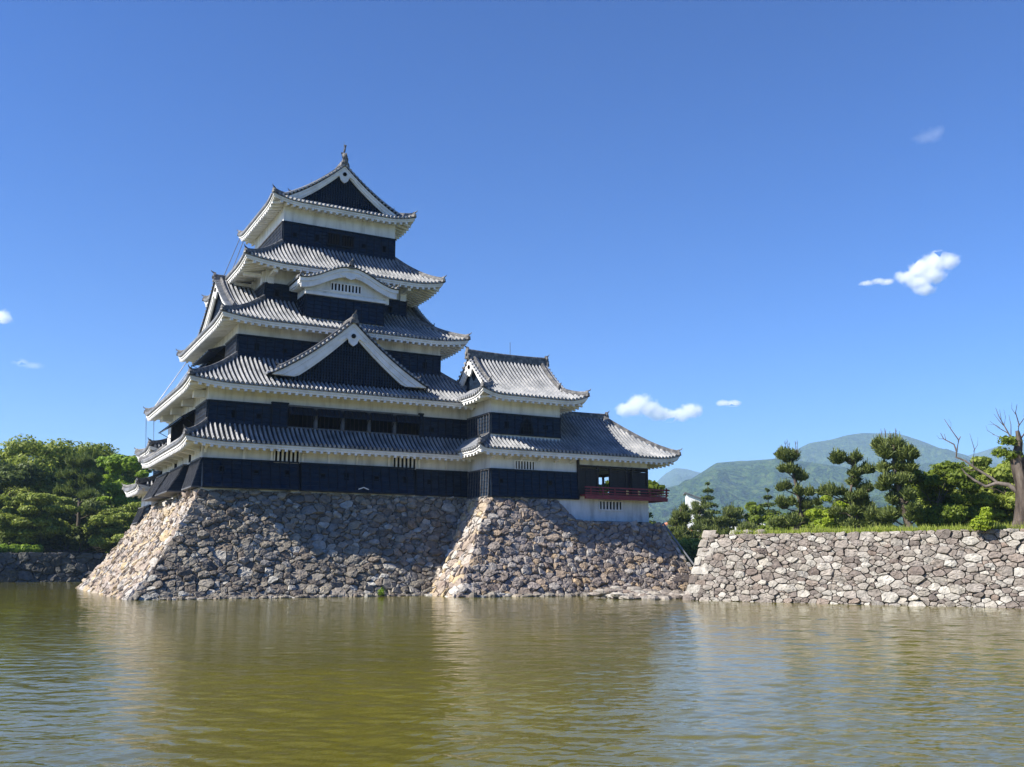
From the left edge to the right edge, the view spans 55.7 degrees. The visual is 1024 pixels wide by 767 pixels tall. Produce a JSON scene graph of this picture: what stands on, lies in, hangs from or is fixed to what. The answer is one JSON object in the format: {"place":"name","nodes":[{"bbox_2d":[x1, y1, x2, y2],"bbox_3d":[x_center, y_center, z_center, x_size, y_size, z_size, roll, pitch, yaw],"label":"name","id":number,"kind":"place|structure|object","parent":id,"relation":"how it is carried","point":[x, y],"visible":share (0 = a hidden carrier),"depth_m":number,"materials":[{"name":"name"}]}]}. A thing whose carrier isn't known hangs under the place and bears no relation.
{"place":"outdoors","nodes":[
{"label":"outdoors","id":0,"kind":"place"},
{"bbox_2d":[0,582,1023,766],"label":"water","id":1,"kind":"structure","parent":0,"point":[88,679],"depth_m":16.50,"materials":[{"name":"liquid"}]},
{"bbox_2d":[377,588,385,595],"bbox_3d":[-8.148,12.975,60.413,0.461,0.582,0.514,-7,-12,32],"label":"weed","id":2,"kind":"object","parent":1,"relation":"on","point":[381,591],"visible":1,"depth_m":60.37,"materials":[{"name":"green plant"}]},
{"bbox_2d":[0,0,1023,492],"label":"sky","id":3,"kind":"structure","parent":0,"point":[747,228],"materials":[{"name":"blue"}]},
{"bbox_2d":[683,492,704,530],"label":"house","id":4,"kind":"structure","parent":0,"point":[689,498],"depth_m":154.52,"materials":[{"name":"white paint"}]},
{"bbox_2d":[648,459,957,527],"bbox_3d":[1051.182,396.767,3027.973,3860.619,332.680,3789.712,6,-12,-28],"label":"hills","id":5,"kind":"structure","parent":0,"point":[739,483],"depth_m":2412.05,"materials":[{"name":"green plant"}]},
{"bbox_2d":[657,443,1023,487],"bbox_3d":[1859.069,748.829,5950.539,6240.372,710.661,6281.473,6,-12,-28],"label":"mountain","id":6,"kind":"structure","parent":0,"point":[675,476],"depth_m":5836.02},
{"bbox_2d":[774,433,997,473],"bbox_3d":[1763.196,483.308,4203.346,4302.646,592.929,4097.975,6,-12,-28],"label":"mountain","id":7,"kind":"structure","parent":0,"point":[817,452],"depth_m":4080.55,"materials":[{"name":"green plant"}]},
{"label":"ground","id":8,"kind":"structure","parent":0,"visible":0},
{"bbox_2d":[0,461,41,513],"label":"broadleaf tree","id":9,"kind":"object","parent":8,"relation":"on","point":[22,475],"visible":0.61,"depth_m":121.69,"materials":[{"name":"green plant"}]},
{"bbox_2d":[0,543,44,552],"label":"hedge","id":10,"kind":"object","parent":8,"relation":"on","point":[14,548],"visible":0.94,"depth_m":110.22,"materials":[{"name":"green plant"}]},
{"bbox_2d":[0,492,81,544],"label":"cherry tree","id":11,"kind":"object","parent":8,"relation":"on","point":[20,522],"visible":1,"depth_m":111.91,"materials":[{"name":"green plant"}]},
{"bbox_2d":[0,521,106,552],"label":"hedge","id":12,"kind":"object","parent":8,"relation":"on","point":[75,541],"visible":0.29,"depth_m":117.01,"materials":[{"name":"green plant"}]},
{"bbox_2d":[0,434,119,505],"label":"broadleaf tree","id":13,"kind":"object","parent":8,"relation":"on","point":[48,460],"visible":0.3,"depth_m":131.88,"materials":[{"name":"green plant"}]},
{"bbox_2d":[30,488,117,526],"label":"broadleaf tree","id":14,"kind":"object","parent":8,"relation":"on","point":[70,518],"visible":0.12,"depth_m":124.00,"materials":[{"name":"green plant"}]},
{"bbox_2d":[51,450,104,530],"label":"pine tree","id":15,"kind":"object","parent":8,"relation":"on","point":[79,483],"visible":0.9,"depth_m":119.08,"materials":[{"name":"green plant"}]},
{"bbox_2d":[82,502,140,552],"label":"cherry tree","id":16,"kind":"object","parent":8,"relation":"on","point":[108,527],"visible":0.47,"depth_m":115.02,"materials":[{"name":"green plant"}]},
{"bbox_2d":[95,453,148,519],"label":"broadleaf tree","id":17,"kind":"object","parent":8,"relation":"on","point":[115,464],"visible":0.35,"depth_m":123.07,"materials":[{"name":"green plant"}]},
{"bbox_2d":[94,453,152,499],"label":"broadleaf tree","id":18,"kind":"object","parent":8,"relation":"on","point":[129,476],"visible":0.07,"depth_m":139.71,"materials":[{"name":"green plant"}]},
{"bbox_2d":[599,479,665,496],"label":"broadleaf tree","id":19,"kind":"object","parent":8,"relation":"on","point":[654,484],"visible":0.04,"depth_m":88.95,"materials":[{"name":"green plant"}]},
{"bbox_2d":[645,509,655,523],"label":"conifer tree","id":20,"kind":"object","parent":8,"relation":"on","point":[651,521],"visible":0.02,"depth_m":101.35,"materials":[{"name":"green plant"}]},
{"bbox_2d":[673,537,701,557],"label":"shrub","id":21,"kind":"object","parent":8,"relation":"on","point":[690,547],"visible":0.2,"depth_m":81.79,"materials":[{"name":"green plant"}]},
{"bbox_2d":[689,498,718,539],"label":"pine tree","id":22,"kind":"object","parent":8,"relation":"on","point":[698,510],"visible":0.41,"depth_m":110.37,"materials":[{"name":"green plant"}]},
{"bbox_2d":[690,482,720,524],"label":"conifer tree","id":23,"kind":"object","parent":8,"relation":"on","point":[707,497],"visible":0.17,"depth_m":127.95,"materials":[{"name":"green plant"}]},
{"bbox_2d":[736,502,777,525],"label":"broadleaf tree","id":24,"kind":"object","parent":8,"relation":"on","point":[755,510],"visible":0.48,"depth_m":107.85,"materials":[{"name":"green plant"}]},
{"bbox_2d":[759,488,781,514],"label":"conifer tree","id":25,"kind":"object","parent":8,"relation":"on","point":[769,504],"visible":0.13,"depth_m":131.36,"materials":[{"name":"green plant"}]},
{"bbox_2d":[813,505,837,523],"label":"broadleaf tree","id":26,"kind":"object","parent":8,"relation":"on","point":[823,507],"visible":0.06,"depth_m":108.45,"materials":[{"name":"green plant"}]},
{"bbox_2d":[828,498,839,517],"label":"pine tree","id":27,"kind":"object","parent":8,"relation":"on","point":[831,501],"visible":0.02,"depth_m":116.36,"materials":[{"name":"green plant"}]},
{"bbox_2d":[682,528,1023,608],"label":"moat wall","id":28,"kind":"structure","parent":8,"relation":"on","point":[956,568],"depth_m":48.97,"materials":[{"name":"grey stone"}]},
{"bbox_2d":[864,499,878,527],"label":"pine tree","id":29,"kind":"object","parent":8,"relation":"on","point":[873,504],"visible":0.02,"depth_m":99.59,"materials":[{"name":"green plant"}]},
{"label":"terrace","id":30,"kind":"structure","parent":0,"visible":0},
{"bbox_2d":[666,501,709,539],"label":"tree","id":31,"kind":"object","parent":30,"relation":"on","point":[679,520],"visible":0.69,"depth_m":99.49,"materials":[{"name":"green plant"}]},
{"bbox_2d":[700,502,759,536],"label":"pine tree","id":32,"kind":"object","parent":30,"relation":"on","point":[732,516],"visible":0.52,"depth_m":100.94,"materials":[{"name":"green plant"}]},
{"bbox_2d":[757,509,821,531],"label":"broadleaf tree","id":33,"kind":"object","parent":30,"relation":"on","point":[810,524],"visible":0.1,"depth_m":75.32,"materials":[{"name":"green plant"}]},
{"bbox_2d":[766,441,823,529],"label":"pine tree","id":34,"kind":"object","parent":30,"relation":"on","point":[788,456],"visible":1,"depth_m":68.70,"materials":[{"name":"green plant"}]},
{"bbox_2d":[805,495,852,529],"bbox_3d":[21.743,9.066,65.124,3.381,3.325,3.099,0,-11,-2],"label":"maple tree","id":35,"kind":"object","parent":30,"relation":"on","point":[826,520],"visible":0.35,"depth_m":64.79,"materials":[{"name":"green plant"}]},
{"bbox_2d":[814,446,878,529],"bbox_3d":[21.466,7.062,62.112,4.024,6.145,2.213,-3,-11,17],"label":"pine tree","id":36,"kind":"object","parent":30,"relation":"on","point":[861,510],"visible":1,"depth_m":61.92,"materials":[{"name":"green plant"}]},
{"bbox_2d":[849,505,901,528],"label":"broadleaf tree","id":37,"kind":"object","parent":30,"relation":"on","point":[882,522],"visible":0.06,"depth_m":67.59,"materials":[{"name":"green plant"}]},
{"bbox_2d":[730,519,1023,534],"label":"grass","id":38,"kind":"structure","parent":30,"relation":"on","point":[1002,526],"depth_m":50.00,"materials":[{"name":"green plant"}]},
{"bbox_2d":[969,506,994,532],"bbox_3d":[22.366,6.484,46.140,1.031,1.282,1.114,6,-12,-28],"label":"shrub","id":39,"kind":"object","parent":38,"relation":"on","point":[983,522],"visible":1,"depth_m":45.91,"materials":[{"name":"green plant"}]},
{"bbox_2d":[869,428,926,527],"bbox_3d":[22.189,5.729,55.786,2.852,6.477,2.515,-4,-11,19],"label":"pine tree","id":40,"kind":"object","parent":30,"relation":"on","point":[898,450],"visible":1,"depth_m":55.41,"materials":[{"name":"green plant"}]},
{"bbox_2d":[898,460,983,529],"bbox_3d":[25.688,6.977,57.398,5.550,4.917,5.174,6,-12,-28],"label":"maple tree","id":41,"kind":"object","parent":30,"relation":"on","point":[933,488],"visible":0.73,"depth_m":56.58,"materials":[{"name":"green plant"}]},
{"bbox_2d":[905,465,997,525],"bbox_3d":[30.541,8.214,64.606,8.998,5.596,7.326,0,-11,2],"label":"cherry tree","id":42,"kind":"object","parent":30,"relation":"on","point":[969,492],"visible":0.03,"depth_m":63.33,"materials":[{"name":"green plant"}]},
{"bbox_2d":[938,406,1023,528],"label":"dead tree","id":43,"kind":"object","parent":30,"relation":"on","point":[1015,456],"visible":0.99,"depth_m":46.81,"materials":[{"name":"brown wood"}]},
{"bbox_2d":[955,456,1014,525],"bbox_3d":[30.083,6.944,58.761,6.010,5.166,7.724,-9,-14,41],"label":"cherry tree","id":44,"kind":"object","parent":30,"relation":"on","point":[999,500],"visible":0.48,"depth_m":57.05,"materials":[{"name":"green plant"}]},
{"label":"calm water","id":45,"kind":"structure","parent":0,"visible":0},
{"bbox_2d":[76,489,465,599],"bbox_3d":[-18.748,12.562,74.098,24.342,7.132,32.810,6,-12,-28],"label":"keep stone base","id":46,"kind":"object","parent":45,"relation":"in","point":[196,543],"visible":0.92,"depth_m":62.10,"materials":[{"name":"grey stone"}]},
{"bbox_2d":[122,438,167,524],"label":"keep","id":47,"kind":"structure","parent":46,"relation":"on","point":[140,487],"depth_m":77.04,"materials":[{"name":"white paint"}]},
{"bbox_2d":[138,145,489,501],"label":"castle keep","id":48,"kind":"structure","parent":46,"relation":"on","point":[319,349],"depth_m":68.39,"materials":[{"name":"white paint"}]},
{"bbox_2d":[170,410,195,442],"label":"long window","id":49,"kind":"structure","parent":48,"relation":"in","point":[175,434],"depth_m":70.33,"materials":[{"name":"black wood"}]},
{"bbox_2d":[207,346,225,365],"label":"long window","id":50,"kind":"structure","parent":48,"relation":"in","point":[216,358],"depth_m":71.73,"materials":[{"name":"black wood"}]},
{"bbox_2d":[274,450,299,463],"bbox_3d":[-14.921,4.813,64.241,1.720,0.920,0.110,6,-12,-28],"label":"lattice window","id":51,"kind":"structure","parent":48,"relation":"in","point":[281,455],"depth_m":64.24,"materials":[{"name":"white paint"}]},
{"bbox_2d":[326,232,340,246],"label":"lattice window","id":52,"kind":"structure","parent":48,"relation":"in","point":[334,239],"depth_m":74.73,"materials":[{"name":"black wood"}]},
{"bbox_2d":[330,282,361,294],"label":"lattice window","id":53,"kind":"structure","parent":48,"relation":"in","point":[334,286],"depth_m":70.53,"materials":[{"name":"white paint"}]},
{"bbox_2d":[341,234,354,248],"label":"lattice window","id":54,"kind":"structure","parent":48,"relation":"in","point":[347,241],"depth_m":75.26,"materials":[{"name":"black wood"}]},
{"bbox_2d":[288,405,419,435],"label":"long window","id":55,"kind":"structure","parent":48,"relation":"in","point":[296,421],"depth_m":66.97,"materials":[{"name":"black wood"}]},
{"bbox_2d":[392,457,416,469],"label":"lattice window","id":56,"kind":"structure","parent":48,"relation":"in","point":[396,462],"depth_m":68.16,"materials":[{"name":"white paint"}]},
{"bbox_2d":[159,591,589,599],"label":"fallen stones","id":57,"kind":"object","parent":45,"relation":"in","point":[491,594],"visible":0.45,"depth_m":59.02,"materials":[{"name":"grey stone"}]},
{"bbox_2d":[587,585,684,599],"bbox_3d":[7.705,12.700,58.524,6.453,0.893,7.089,9,-14,-40],"label":"rock heap","id":58,"kind":"object","parent":45,"relation":"in","point":[625,592],"visible":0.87,"depth_m":57.04,"materials":[{"name":"grey stone"}]},
{"bbox_2d":[667,575,690,580],"bbox_3d":[10.464,12.143,60.476,2.000,0.370,0.660,6,-12,-28],"label":"plank stack","id":59,"kind":"object","parent":58,"relation":"on","point":[678,578],"visible":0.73,"depth_m":60.29,"materials":[{"name":"grey wood"}]},
{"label":"bank","id":60,"kind":"structure","parent":0,"visible":0},
{"bbox_2d":[0,552,109,581],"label":"moat wall","id":61,"kind":"structure","parent":60,"relation":"on","point":[44,567],"depth_m":109.70,"materials":[{"name":"stone"}]},
{"bbox_2d":[429,496,693,596],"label":"turret stone base","id":62,"kind":"object","parent":60,"relation":"on","point":[514,545],"visible":0.79,"depth_m":66.03,"materials":[{"name":"stone"}]},
{"bbox_2d":[453,345,590,499],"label":"corner turret","id":63,"kind":"object","parent":62,"relation":"on","point":[530,397],"visible":0.83,"depth_m":69.36,"materials":[{"name":"white paint"}]},
{"bbox_2d":[514,460,534,469],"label":"lattice window","id":64,"kind":"structure","parent":63,"relation":"in","point":[518,464],"depth_m":68.55,"materials":[{"name":"white paint"}]},
{"bbox_2d":[519,417,533,434],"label":"bell window","id":65,"kind":"structure","parent":63,"relation":"in","point":[526,427],"depth_m":69.12,"materials":[{"name":"black wood"}]},
{"bbox_2d":[478,411,681,522],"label":"moon viewing pavilion","id":66,"kind":"structure","parent":62,"relation":"on","point":[596,446],"depth_m":71.85,"materials":[{"name":"grey tile"}]},
{"bbox_2d":[598,500,622,510],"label":"lattice window","id":67,"kind":"structure","parent":66,"relation":"in","point":[604,505],"depth_m":71.39,"materials":[{"name":"white paint"}]},
{"bbox_2d":[685,555,694,567],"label":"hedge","id":68,"kind":"object","parent":60,"relation":"on","point":[691,558],"visible":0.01,"depth_m":79.13,"materials":[{"name":"plant"}]}
]}

